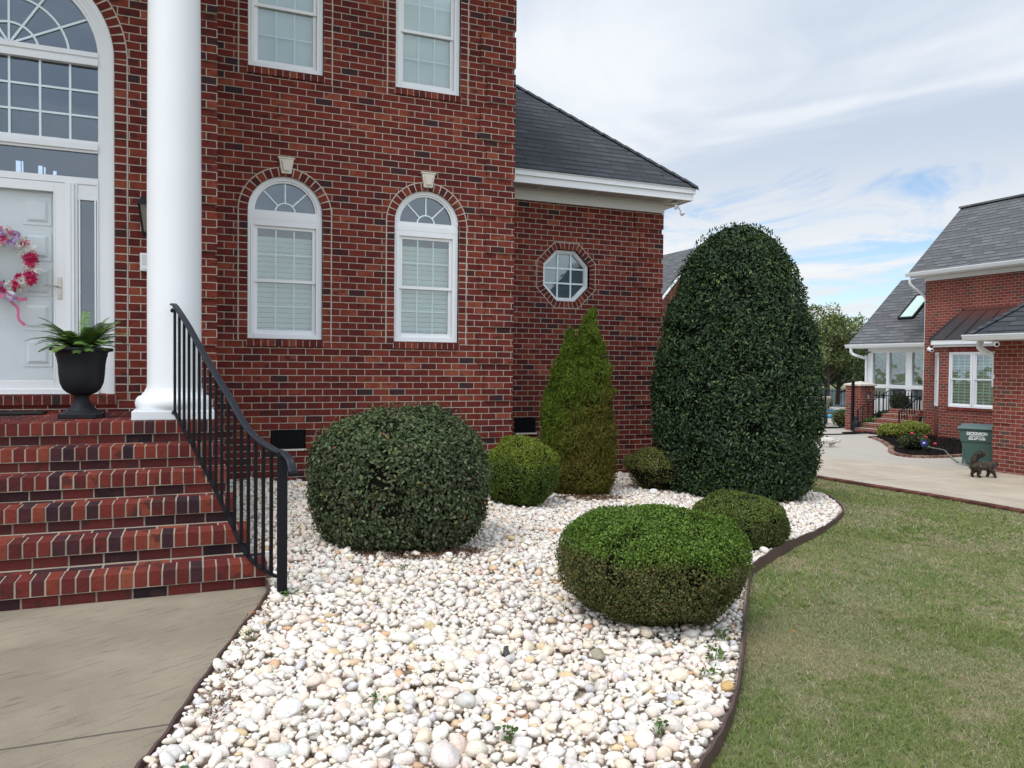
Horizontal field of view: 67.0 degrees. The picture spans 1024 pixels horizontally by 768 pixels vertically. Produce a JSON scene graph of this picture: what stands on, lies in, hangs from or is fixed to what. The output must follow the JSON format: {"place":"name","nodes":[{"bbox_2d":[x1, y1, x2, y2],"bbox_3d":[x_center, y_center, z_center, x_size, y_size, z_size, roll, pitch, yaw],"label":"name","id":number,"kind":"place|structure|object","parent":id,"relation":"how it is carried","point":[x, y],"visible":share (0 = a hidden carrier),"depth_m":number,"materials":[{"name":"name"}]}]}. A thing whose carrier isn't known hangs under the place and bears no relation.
{"place":"outdoors","nodes":[
{"label":"outdoors","id":0,"kind":"place"},
{"bbox_2d":[143,471,841,767],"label":"gravel","id":1,"kind":"structure","parent":0,"point":[455,655],"depth_m":3.80,"materials":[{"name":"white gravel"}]},
{"bbox_2d":[179,692,226,731],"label":"leaf litter","id":2,"kind":"object","parent":1,"relation":"on","point":[210,713],"visible":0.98,"depth_m":3.13,"materials":[{"name":"brown plant"}]},
{"bbox_2d":[205,677,241,722],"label":"leaf litter","id":3,"kind":"object","parent":1,"relation":"on","point":[211,695],"visible":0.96,"depth_m":3.31,"materials":[{"name":"brown plant"}]},
{"bbox_2d":[213,658,247,691],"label":"leaf litter","id":4,"kind":"object","parent":1,"relation":"on","point":[229,669],"visible":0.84,"depth_m":3.57,"materials":[{"name":"brown plant"}]},
{"bbox_2d":[225,635,267,667],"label":"leaf litter","id":5,"kind":"object","parent":1,"relation":"on","point":[244,648],"visible":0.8,"depth_m":3.87,"materials":[{"name":"brown plant"}]},
{"bbox_2d":[237,629,255,639],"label":"weed","id":6,"kind":"object","parent":1,"relation":"on","point":[246,633],"visible":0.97,"depth_m":4.01,"materials":[{"name":"green plant"}]},
{"bbox_2d":[237,616,261,641],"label":"leaf litter","id":7,"kind":"object","parent":1,"relation":"on","point":[250,632],"visible":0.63,"depth_m":4.02,"materials":[{"name":"brown plant"}]},
{"bbox_2d":[243,609,270,624],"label":"leaf litter","id":8,"kind":"object","parent":1,"relation":"on","point":[257,614],"visible":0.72,"depth_m":4.38,"materials":[{"name":"brown plant"}]},
{"bbox_2d":[254,597,288,615],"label":"leaf litter","id":9,"kind":"object","parent":1,"relation":"on","point":[263,603],"visible":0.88,"depth_m":4.53,"materials":[{"name":"brown plant"}]},
{"bbox_2d":[275,588,297,596],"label":"weed","id":10,"kind":"object","parent":1,"relation":"on","point":[285,594],"visible":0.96,"depth_m":4.74,"materials":[{"name":"green plant"}]},
{"bbox_2d":[275,697,302,719],"bbox_3d":[-0.910,1.328,3.153,0.108,0.092,0.097,0,1,-22],"label":"river stone","id":11,"kind":"object","parent":1,"relation":"on","point":[290,707],"visible":0.92,"depth_m":3.12,"materials":[{"name":"white stone"}]},
{"bbox_2d":[364,691,386,709],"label":"weed","id":12,"kind":"object","parent":1,"relation":"on","point":[374,694],"visible":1,"depth_m":3.26,"materials":[{"name":"green plant"}]},
{"bbox_2d":[303,400,493,558],"bbox_3d":[-0.943,0.760,6.540,1.626,1.276,1.551,0,1,-22],"label":"round shrub","id":13,"kind":"object","parent":1,"relation":"on","point":[408,477],"visible":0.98,"depth_m":6.00,"materials":[{"name":"green plant"}]},
{"bbox_2d":[361,545,487,559],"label":"leaf litter","id":14,"kind":"object","parent":1,"relation":"on","point":[455,550],"visible":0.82,"depth_m":5.97,"materials":[{"name":"brown plant"}]},
{"bbox_2d":[423,621,434,630],"bbox_3d":[-0.457,1.335,4.263,0.068,0.057,0.035,1,1,3],"label":"river stone","id":15,"kind":"object","parent":1,"relation":"on","point":[430,625],"visible":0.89,"depth_m":4.25,"materials":[{"name":"beige stone"}]},
{"bbox_2d":[431,740,459,767],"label":"river stone","id":16,"kind":"object","parent":1,"relation":"on","point":[445,754],"visible":1,"depth_m":2.77,"materials":[{"name":"white stone"}]},
{"bbox_2d":[455,692,475,708],"bbox_3d":[-0.200,1.349,3.291,0.080,0.070,0.097,0,1,-22],"label":"river stone","id":17,"kind":"object","parent":1,"relation":"on","point":[466,700],"visible":0.96,"depth_m":3.26,"materials":[{"name":"white stone"}]},
{"bbox_2d":[503,646,509,656],"bbox_3d":[-0.028,1.367,3.950,0.036,0.047,0.060,1,1,2],"label":"river stone","id":18,"kind":"object","parent":1,"relation":"on","point":[506,652],"visible":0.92,"depth_m":3.94,"materials":[{"name":"grey stone"}]},
{"bbox_2d":[502,724,525,743],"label":"weed","id":19,"kind":"object","parent":1,"relation":"on","point":[515,729],"visible":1,"depth_m":3.01,"materials":[{"name":"green plant"}]},
{"bbox_2d":[487,434,560,507],"bbox_3d":[0.098,1.000,8.830,0.928,0.840,0.898,0,1,-22],"label":"box bush","id":20,"kind":"object","parent":1,"relation":"on","point":[523,473],"visible":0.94,"depth_m":8.55,"materials":[{"name":"green plant"}]},
{"bbox_2d":[565,496,575,501],"bbox_3d":[0.695,1.367,9.191,0.136,0.066,0.090,0,1,-22],"label":"river stone","id":21,"kind":"object","parent":1,"relation":"on","point":[570,498],"visible":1,"depth_m":9.16,"materials":[{"name":"white stone"}]},
{"bbox_2d":[538,307,619,495],"bbox_3d":[0.862,0.241,9.994,1.100,2.518,1.028,0,1,-22],"label":"conical evergreen","id":22,"kind":"object","parent":1,"relation":"on","point":[576,409],"visible":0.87,"depth_m":9.79,"materials":[{"name":"green plant"}]},
{"bbox_2d":[553,493,623,500],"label":"leaf litter","id":23,"kind":"object","parent":1,"relation":"on","point":[598,496],"visible":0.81,"depth_m":9.49,"materials":[{"name":"brown plant"}]},
{"bbox_2d":[590,648,604,659],"bbox_3d":[0.443,1.388,3.980,0.074,0.052,0.073,0,1,-22],"label":"river stone","id":24,"kind":"object","parent":1,"relation":"on","point":[598,653],"visible":1,"depth_m":3.96,"materials":[{"name":"beige stone"}]},
{"bbox_2d":[622,446,682,490],"bbox_3d":[1.975,1.190,10.761,0.902,0.672,0.871,0,1,-22],"label":"box bush","id":25,"kind":"object","parent":1,"relation":"on","point":[649,468],"visible":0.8,"depth_m":10.51,"materials":[{"name":"green plant"}]},
{"bbox_2d":[648,489,657,493],"bbox_3d":[1.879,1.438,10.305,0.119,0.090,0.094,0,1,-22],"label":"river stone","id":26,"kind":"object","parent":1,"relation":"on","point":[651,491],"visible":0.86,"depth_m":10.28,"materials":[{"name":"white stone"}]},
{"bbox_2d":[555,503,754,628],"bbox_3d":[0.862,1.121,4.785,1.194,0.765,1.200,0,1,-22],"label":"box bush","id":27,"kind":"object","parent":1,"relation":"on","point":[652,564],"visible":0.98,"depth_m":4.41,"materials":[{"name":"green plant"}]},
{"bbox_2d":[649,718,668,737],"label":"weed","id":28,"kind":"object","parent":1,"relation":"on","point":[660,725],"visible":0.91,"depth_m":3.13,"materials":[{"name":"green plant"}]},
{"bbox_2d":[699,663,723,679],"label":"weed","id":29,"kind":"object","parent":1,"relation":"on","point":[712,670],"visible":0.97,"depth_m":3.77,"materials":[{"name":"green plant"}]},
{"bbox_2d":[703,644,727,659],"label":"weed","id":30,"kind":"object","parent":1,"relation":"on","point":[720,652],"visible":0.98,"depth_m":4.04,"materials":[{"name":"green plant"}]},
{"bbox_2d":[714,629,735,640],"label":"weed","id":31,"kind":"object","parent":1,"relation":"on","point":[723,632],"visible":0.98,"depth_m":4.37,"materials":[{"name":"green plant"}]},
{"bbox_2d":[720,680,733,691],"bbox_3d":[1.012,1.426,3.646,0.062,0.053,0.059,0,1,-22],"label":"river stone","id":32,"kind":"object","parent":1,"relation":"on","point":[727,685],"visible":1,"depth_m":3.63,"materials":[{"name":"yellow stone"}]},
{"bbox_2d":[647,221,828,502],"bbox_3d":[3.153,-0.325,10.880,2.465,3.897,2.492,0,1,-22],"label":"clipped holly","id":33,"kind":"object","parent":1,"relation":"on","point":[734,397],"visible":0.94,"depth_m":10.12,"materials":[{"name":"green plant"}]},
{"bbox_2d":[691,488,791,550],"bbox_3d":[2.161,1.282,7.359,0.944,0.539,0.941,0,1,-22],"label":"box bush","id":34,"kind":"object","parent":1,"relation":"on","point":[761,521],"visible":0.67,"depth_m":7.06,"materials":[{"name":"green plant"}]},
{"bbox_2d":[266,384,1023,767],"bbox_3d":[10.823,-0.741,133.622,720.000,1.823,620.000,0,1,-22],"label":"ground","id":35,"kind":"structure","parent":0,"point":[878,670],"depth_m":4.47,"materials":[{"name":"green plant"}]},
{"bbox_2d":[0,586,265,767],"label":"walk","id":36,"kind":"structure","parent":35,"relation":"on","point":[109,684],"depth_m":3.83,"materials":[{"name":"concrete"}]},
{"bbox_2d":[0,412,266,610],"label":"brick steps","id":37,"kind":"structure","parent":35,"relation":"on","point":[112,506],"depth_m":5.52,"materials":[{"name":"red brick"}]},
{"bbox_2d":[0,411,47,414],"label":"door mat","id":38,"kind":"object","parent":37,"relation":"on","point":[22,412],"depth_m":7.11,"materials":[{"name":"black rubber"}]},
{"bbox_2d":[49,347,113,418],"bbox_3d":[-3.797,-0.012,6.828,0.504,0.618,0.504,0,1,-22],"label":"urn planter","id":39,"kind":"object","parent":37,"relation":"on","point":[81,376],"visible":0.98,"depth_m":6.69,"materials":[{"name":"black plastic"}]},
{"bbox_2d":[25,311,132,353],"bbox_3d":[-3.800,-0.460,6.807,0.840,0.389,0.652,0,1,-22],"label":"fern","id":40,"kind":"object","parent":39,"relation":"in","point":[88,336],"visible":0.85,"depth_m":6.71,"materials":[{"name":"green plant"}]},
{"bbox_2d":[170,303,298,594],"bbox_3d":[-2.126,0.406,5.667,0.070,2.133,2.667,0,2,-38],"label":"stair railing","id":41,"kind":"object","parent":37,"relation":"attached to","point":[286,464],"visible":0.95,"depth_m":5.53,"materials":[{"name":"metal"}]},
{"bbox_2d":[134,580,268,767],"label":"garden edging","id":42,"kind":"object","parent":35,"relation":"on","point":[176,719],"visible":0.41,"depth_m":3.36,"materials":[{"name":"brown plastic"}]},
{"bbox_2d":[0,0,698,480],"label":"brick house","id":43,"kind":"structure","parent":35,"relation":"on","point":[360,204],"depth_m":9.29,"materials":[{"name":"red brick"}]},
{"bbox_2d":[0,188,53,379],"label":"front door","id":44,"kind":"structure","parent":43,"relation":"in","point":[29,213],"depth_m":7.47,"materials":[{"name":"paint"}]},
{"bbox_2d":[0,225,42,325],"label":"wreath","id":45,"kind":"object","parent":44,"relation":"attached to","point":[24,248],"visible":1,"depth_m":7.27,"materials":[{"name":"pink plant"}]},
{"bbox_2d":[0,178,64,389],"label":"storm door","id":46,"kind":"structure","parent":43,"relation":"in","point":[58,189],"depth_m":7.50,"materials":[{"name":"white plastic"}]},
{"bbox_2d":[137,197,146,235],"bbox_3d":[-3.585,-1.626,7.641,0.200,0.390,0.258,0,1,-22],"label":"wall lantern","id":47,"kind":"object","parent":43,"relation":"attached to","point":[142,205],"depth_m":7.53,"materials":[{"name":"black glass"}]},
{"bbox_2d":[140,253,146,270],"bbox_3d":[-3.652,-1.219,7.745,0.135,0.180,0.041,0,1,-22],"label":"wall box","id":48,"kind":"object","parent":43,"relation":"attached to","point":[143,261],"visible":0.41,"depth_m":7.71,"materials":[{"name":"white plastic"}]},
{"bbox_2d":[247,218,321,339],"bbox_3d":[-2.721,-1.235,9.252,0.851,1.395,0.188,0,1,-22],"label":"window","id":49,"kind":"structure","parent":43,"relation":"in","point":[284,258],"depth_m":9.26,"materials":[{"name":"white paint"}]},
{"bbox_2d":[248,177,321,223],"bbox_3d":[-2.719,-2.194,9.249,0.849,0.523,0.226,0,1,-22],"label":"arched window","id":50,"kind":"structure","parent":43,"relation":"in","point":[277,198],"depth_m":9.26,"materials":[{"name":"white paint"}]},
{"bbox_2d":[248,0,322,75],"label":"window","id":51,"kind":"structure","parent":43,"relation":"in","point":[283,34],"depth_m":9.19,"materials":[{"name":"white paint"}]},
{"bbox_2d":[394,230,457,342],"bbox_3d":[-1.124,-1.235,9.907,0.837,1.395,0.188,0,1,-22],"label":"window","id":52,"kind":"structure","parent":43,"relation":"in","point":[425,263],"depth_m":9.92,"materials":[{"name":"white paint"}]},
{"bbox_2d":[395,191,457,233],"bbox_3d":[-1.122,-2.190,9.904,0.835,0.516,0.226,0,1,-22],"label":"arched window","id":53,"kind":"structure","parent":43,"relation":"in","point":[423,211],"depth_m":9.92,"materials":[{"name":"white paint"}]},
{"bbox_2d":[396,0,459,95],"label":"window","id":54,"kind":"structure","parent":43,"relation":"in","point":[427,31],"depth_m":9.85,"materials":[{"name":"white paint"}]},
{"bbox_2d":[543,250,587,301],"bbox_3d":[0.824,-1.712,12.284,0.804,0.804,0.075,0,1,-22],"label":"octagonal window","id":55,"kind":"structure","parent":43,"relation":"in","point":[564,272],"depth_m":12.30,"materials":[{"name":"white paint"}]},
{"bbox_2d":[672,201,684,215],"bbox_3d":[2.687,-2.836,12.454,0.199,0.243,0.334,1,1,3],"label":"floodlight","id":56,"kind":"object","parent":43,"relation":"attached to","point":[676,207],"visible":1,"depth_m":12.47,"materials":[{"name":"white plastic"}]},
{"bbox_2d":[661,248,697,334],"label":"gabled building","id":57,"kind":"structure","parent":35,"relation":"on","point":[672,263],"depth_m":35.22,"materials":[{"name":"brick"}]},
{"bbox_2d":[696,490,843,767],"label":"garden edging","id":58,"kind":"object","parent":35,"relation":"on","point":[710,755],"visible":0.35,"depth_m":4.73,"materials":[{"name":"brown plastic"}]},
{"bbox_2d":[817,394,833,407],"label":"shore shrub","id":59,"kind":"object","parent":35,"relation":"on","point":[831,402],"visible":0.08,"depth_m":38.97,"materials":[{"name":"green plant"}]},
{"bbox_2d":[799,302,868,395],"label":"broadleaf tree","id":60,"kind":"object","parent":35,"relation":"on","point":[833,322],"visible":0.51,"depth_m":42.54,"materials":[{"name":"green plant"}]},
{"bbox_2d":[808,316,885,404],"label":"broadleaf tree","id":61,"kind":"object","parent":35,"relation":"on","point":[837,377],"visible":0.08,"depth_m":45.66,"materials":[{"name":"green plant"}]},
{"bbox_2d":[860,415,876,427],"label":"leafy plant","id":62,"kind":"object","parent":35,"relation":"on","point":[871,420],"visible":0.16,"depth_m":25.01,"materials":[{"name":"green plant"}]},
{"bbox_2d":[821,335,923,385],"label":"woods","id":63,"kind":"object","parent":35,"relation":"on","point":[842,380],"depth_m":111.83,"materials":[{"name":"green plant"}]},
{"bbox_2d":[874,410,887,417],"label":"dark shrub","id":64,"kind":"object","parent":35,"relation":"on","point":[880,414],"visible":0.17,"depth_m":25.34,"materials":[{"name":"green plant"}]},
{"bbox_2d":[846,349,918,384],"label":"broadleaf tree","id":65,"kind":"object","parent":35,"relation":"on","point":[898,376],"visible":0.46,"depth_m":40.84,"materials":[{"name":"green plant"}]},
{"bbox_2d":[855,408,922,434],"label":"back steps","id":66,"kind":"structure","parent":35,"relation":"on","point":[891,416],"depth_m":24.35,"materials":[{"name":"brick"}]},
{"bbox_2d":[857,390,922,422],"bbox_3d":[12.107,0.831,24.867,1.950,1.292,0.378,1,1,13],"label":"step railing","id":67,"kind":"object","parent":66,"relation":"on","point":[888,401],"visible":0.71,"depth_m":24.94,"materials":[{"name":"metal"}]},
{"bbox_2d":[875,391,917,416],"bbox_3d":[12.360,0.861,25.053,0.048,1.290,1.430,-1,2,-45],"label":"iron fence","id":68,"kind":"object","parent":66,"relation":"on","point":[886,395],"visible":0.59,"depth_m":25.20,"materials":[{"name":"black metal"}]},
{"bbox_2d":[888,393,910,408],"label":"ball bush","id":69,"kind":"object","parent":66,"relation":"on","point":[899,401],"visible":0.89,"depth_m":24.70,"materials":[{"name":"green plant"}]},
{"bbox_2d":[898,396,920,422],"bbox_3d":[12.309,0.916,23.953,0.770,1.090,0.040,0,1,-13],"label":"step railing","id":70,"kind":"object","parent":66,"relation":"on","point":[919,397],"visible":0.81,"depth_m":23.94,"materials":[{"name":"metal"}]},
{"bbox_2d":[880,352,923,385],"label":"broadleaf tree","id":71,"kind":"object","parent":35,"relation":"on","point":[919,370],"visible":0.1,"depth_m":44.78,"materials":[{"name":"green plant"}]},
{"bbox_2d":[815,475,1023,513],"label":"driveway brick border","id":72,"kind":"object","parent":35,"relation":"on","point":[978,503],"visible":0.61,"depth_m":12.24,"materials":[{"name":"red brick"}]},
{"bbox_2d":[845,194,1023,475],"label":"neighbour house","id":73,"kind":"structure","parent":35,"relation":"on","point":[956,303],"depth_m":22.52,"materials":[{"name":"brick"}]},
{"bbox_2d":[934,352,938,405],"bbox_3d":[12.742,-0.143,23.173,0.075,1.605,0.380,1,1,19],"label":"side window","id":74,"kind":"structure","parent":73,"relation":"in","point":[936,385],"depth_m":23.06,"materials":[{"name":"white paint"}]},
{"bbox_2d":[992,340,999,346],"bbox_3d":[9.473,-0.821,15.162,0.110,0.191,0.300,1,1,19],"label":"security camera","id":75,"kind":"object","parent":73,"relation":"attached to","point":[996,343],"visible":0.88,"depth_m":15.05,"materials":[{"name":"white plastic"}]},
{"bbox_2d":[514,0,1023,336],"label":"sky","id":76,"kind":"structure","parent":0,"point":[855,132],"materials":[{"name":"blue"}]},
{"bbox_2d":[813,396,834,422],"bbox_3d":[11.079,0.947,28.352,1.389,1.033,0.689,1,1,-1],"label":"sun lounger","id":77,"kind":"object","parent":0,"point":[828,399],"visible":0.22,"depth_m":28.02,"materials":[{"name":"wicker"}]},
{"bbox_2d":[812,387,845,406],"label":"lake water","id":78,"kind":"structure","parent":0,"point":[833,394],"depth_m":70.50,"materials":[{"name":"blue liquid"}]},
{"bbox_2d":[824,426,844,428],"bbox_3d":[10.870,1.473,26.232,1.097,0.063,0.535,0,1,-22],"label":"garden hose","id":79,"kind":"object","parent":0,"point":[834,427],"visible":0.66,"depth_m":26.03,"materials":[{"name":"black rubber"}]},
{"bbox_2d":[668,407,1023,508],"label":"driveway","id":80,"kind":"structure","parent":0,"point":[864,458],"depth_m":15.15,"materials":[{"name":"concrete"}]},
{"bbox_2d":[824,377,826,426],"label":"open gate","id":81,"kind":"structure","parent":80,"relation":"on","point":[825,390],"depth_m":26.44,"materials":[{"name":"black metal"}]},
{"bbox_2d":[818,437,841,447],"bbox_3d":[8.206,1.510,19.972,0.704,0.349,0.213,1,1,-3],"label":"cat","id":82,"kind":"object","parent":80,"relation":"on","point":[830,441],"visible":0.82,"depth_m":19.92},
{"bbox_2d":[830,408,844,425],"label":"feathery shrub","id":83,"kind":"object","parent":80,"relation":"on","point":[838,418],"visible":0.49,"depth_m":27.32,"materials":[{"name":"green plant"}]},
{"bbox_2d":[831,388,845,405],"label":"iron fence","id":84,"kind":"object","parent":80,"relation":"on","point":[844,391],"visible":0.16,"depth_m":40.72,"materials":[{"name":"black metal"}]},
{"bbox_2d":[850,377,854,430],"bbox_3d":[11.148,0.659,25.307,0.070,1.755,0.070,0,1,-22],"label":"gate post","id":85,"kind":"object","parent":80,"relation":"on","point":[852,398],"visible":0.97,"depth_m":25.28,"materials":[{"name":"black metal"}]},
{"bbox_2d":[852,416,859,430],"bbox_3d":[11.066,1.282,24.848,0.240,0.530,0.240,0,1,-22],"label":"garden statue","id":86,"kind":"object","parent":80,"relation":"on","point":[856,423],"visible":0.8,"depth_m":24.78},
{"bbox_2d":[824,431,895,438],"bbox_3d":[9.864,1.530,22.960,4.646,0.094,2.128,0,1,-22],"label":"garden hose","id":87,"kind":"object","parent":80,"relation":"on","point":[856,432],"visible":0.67,"depth_m":23.91,"materials":[{"name":"black rubber"}]},
{"bbox_2d":[844,381,876,429],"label":"brick pillar","id":88,"kind":"structure","parent":80,"relation":"on","point":[860,397],"depth_m":25.37,"materials":[{"name":"red brick"}]},
{"bbox_2d":[865,387,870,399],"bbox_3d":[11.604,0.299,25.173,0.147,0.432,0.219,1,1,4],"label":"pillar lantern","id":89,"kind":"object","parent":88,"relation":"attached to","point":[868,393],"visible":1,"depth_m":25.11,"materials":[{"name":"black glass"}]},
{"bbox_2d":[872,437,961,457],"bbox_3d":[10.711,1.638,19.881,2.203,0.060,5.006,1,1,20],"label":"brick edging","id":90,"kind":"object","parent":80,"relation":"on","point":[890,449],"visible":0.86,"depth_m":18.00,"materials":[{"name":"red brick"}]},
{"bbox_2d":[874,435,961,455],"bbox_3d":[10.960,1.618,20.824,5.550,0.001,4.680,0,1,-22],"label":"mulch bed","id":91,"kind":"object","parent":80,"relation":"on","point":[934,451],"visible":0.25,"depth_m":19.94,"materials":[{"name":"brown wood"}]},
{"bbox_2d":[876,422,908,436],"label":"box bush","id":92,"kind":"object","parent":91,"relation":"on","point":[893,429],"visible":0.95,"depth_m":22.84,"materials":[{"name":"green plant"}]},
{"bbox_2d":[896,432,936,449],"bbox_3d":[10.074,1.463,19.376,0.782,0.536,0.774,0,2,-35],"label":"rose bush","id":93,"kind":"object","parent":91,"relation":"on","point":[913,440],"visible":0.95,"depth_m":19.20,"materials":[{"name":"green plant"}]},
{"bbox_2d":[902,420,931,435],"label":"box bush","id":94,"kind":"object","parent":91,"relation":"on","point":[918,427],"visible":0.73,"depth_m":23.03,"materials":[{"name":"green plant"}]},
{"bbox_2d":[920,440,926,450],"bbox_3d":[10.132,1.520,19.021,0.200,0.315,0.055,1,1,0],"label":"garden pinwheel","id":95,"kind":"object","parent":91,"relation":"on","point":[924,443],"visible":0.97,"depth_m":19.03,"materials":[{"name":"blue plastic"}]},
{"bbox_2d":[928,446,958,462],"bbox_3d":[10.382,1.639,18.889,0.409,0.058,4.448,1,1,14],"label":"garden hose","id":96,"kind":"object","parent":91,"relation":"on","point":[946,452],"visible":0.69,"depth_m":18.72,"materials":[{"name":"grey rubber"}]},
{"bbox_2d":[957,423,992,463],"bbox_3d":[9.920,1.296,16.388,0.770,0.884,0.800,2,2,38],"label":"wheeled bin","id":97,"kind":"object","parent":80,"relation":"on","point":[974,437],"visible":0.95,"depth_m":16.16,"materials":[{"name":"green plastic"}]},
{"bbox_2d":[969,451,999,477],"bbox_3d":[8.928,1.522,14.641,0.592,0.554,0.228,1,1,-1],"label":"cat","id":98,"kind":"object","parent":80,"relation":"on","point":[977,466],"visible":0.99,"depth_m":14.58}
]}

